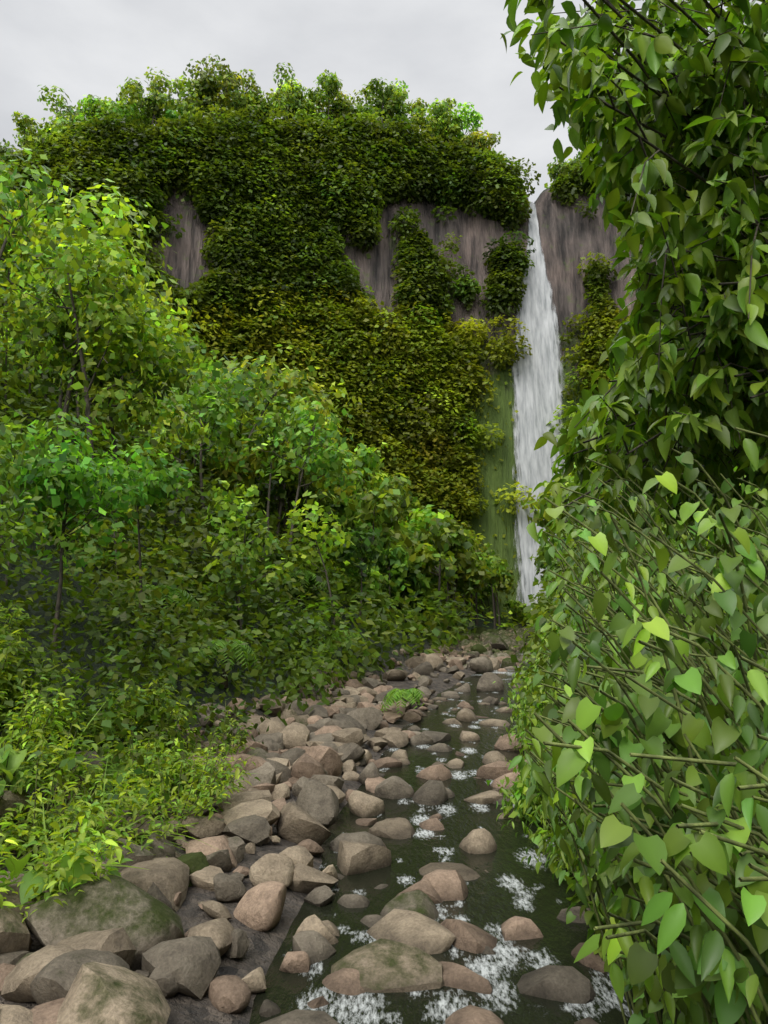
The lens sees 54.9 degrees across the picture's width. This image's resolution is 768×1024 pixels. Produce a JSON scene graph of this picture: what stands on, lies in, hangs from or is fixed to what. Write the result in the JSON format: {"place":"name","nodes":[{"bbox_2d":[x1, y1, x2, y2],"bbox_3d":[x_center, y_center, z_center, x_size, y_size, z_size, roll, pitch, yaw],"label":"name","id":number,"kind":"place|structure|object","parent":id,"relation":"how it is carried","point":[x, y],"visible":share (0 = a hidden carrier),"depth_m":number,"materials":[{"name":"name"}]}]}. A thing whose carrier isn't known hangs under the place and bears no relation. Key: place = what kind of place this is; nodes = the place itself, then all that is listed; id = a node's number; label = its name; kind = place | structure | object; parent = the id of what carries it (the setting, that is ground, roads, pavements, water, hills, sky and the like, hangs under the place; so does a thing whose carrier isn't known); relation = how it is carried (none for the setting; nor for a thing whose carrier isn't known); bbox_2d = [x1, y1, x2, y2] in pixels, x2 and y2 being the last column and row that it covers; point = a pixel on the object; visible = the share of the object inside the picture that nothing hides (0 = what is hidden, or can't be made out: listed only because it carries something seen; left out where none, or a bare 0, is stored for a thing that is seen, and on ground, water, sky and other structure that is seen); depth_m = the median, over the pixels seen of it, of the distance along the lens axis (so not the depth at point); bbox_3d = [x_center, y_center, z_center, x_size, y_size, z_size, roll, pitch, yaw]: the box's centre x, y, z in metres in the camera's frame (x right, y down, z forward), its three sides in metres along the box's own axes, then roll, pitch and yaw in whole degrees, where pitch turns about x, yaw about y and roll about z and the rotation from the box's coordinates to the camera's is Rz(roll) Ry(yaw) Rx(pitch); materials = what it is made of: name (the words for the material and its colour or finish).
{"place":"outdoors","nodes":[
{"label":"outdoors","id":0,"kind":"place"},
{"bbox_2d":[0,0,761,202],"label":"sky","id":1,"kind":"structure","parent":0,"point":[441,49],"materials":[{"name":"white"}]},
{"bbox_2d":[0,187,767,1023],"bbox_3d":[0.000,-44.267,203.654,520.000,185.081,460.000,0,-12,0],"label":"terrain","id":2,"kind":"structure","parent":0,"point":[570,237],"depth_m":175.96,"materials":[{"name":"grey stone"}]},
{"bbox_2d":[0,592,260,929],"bbox_3d":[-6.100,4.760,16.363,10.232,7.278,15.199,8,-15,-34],"label":"bank shrubs","id":3,"kind":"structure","parent":2,"relation":"on","point":[73,862],"depth_m":15.33,"materials":[{"name":"green plant"}]},
{"bbox_2d":[0,626,616,1023],"bbox_3d":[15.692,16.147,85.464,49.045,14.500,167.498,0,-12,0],"label":"rocks","id":4,"kind":"object","parent":2,"relation":"on","point":[103,941],"visible":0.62,"depth_m":12.68,"materials":[{"name":"stone"}]},
{"bbox_2d":[0,54,671,633],"bbox_3d":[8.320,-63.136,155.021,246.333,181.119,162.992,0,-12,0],"label":"climbing vines","id":5,"kind":"object","parent":2,"relation":"on","point":[280,200],"depth_m":176.37,"materials":[{"name":"green plant"}]},
{"bbox_2d":[0,147,766,858],"bbox_3d":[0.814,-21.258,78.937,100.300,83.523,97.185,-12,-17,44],"label":"trees","id":6,"kind":"object","parent":2,"relation":"on","point":[146,477],"depth_m":42.17,"materials":[{"name":"green plant"}]},
{"bbox_2d":[249,651,663,1023],"bbox_3d":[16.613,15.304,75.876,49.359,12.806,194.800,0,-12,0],"label":"water stream","id":7,"kind":"structure","parent":2,"relation":"on","point":[506,886],"depth_m":13.35,"materials":[{"name":"green liquid"}]},
{"bbox_2d":[512,202,564,627],"bbox_3d":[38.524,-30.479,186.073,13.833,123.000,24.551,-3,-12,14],"label":"waterfall","id":8,"kind":"structure","parent":2,"relation":"on","point":[538,395],"depth_m":186.37,"materials":[{"name":"white liquid"}]},
{"bbox_2d":[486,427,767,1023],"bbox_3d":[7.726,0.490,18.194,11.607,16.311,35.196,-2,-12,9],"label":"bank plants","id":9,"kind":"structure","parent":2,"relation":"on","point":[710,967],"depth_m":2.12,"materials":[{"name":"green plant"}]},
{"bbox_2d":[500,0,767,635],"bbox_3d":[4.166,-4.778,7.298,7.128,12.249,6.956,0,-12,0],"label":"overhanging tree","id":10,"kind":"object","parent":2,"relation":"on","point":[569,67],"depth_m":4.65,"materials":[{"name":"green plant"}]}
]}

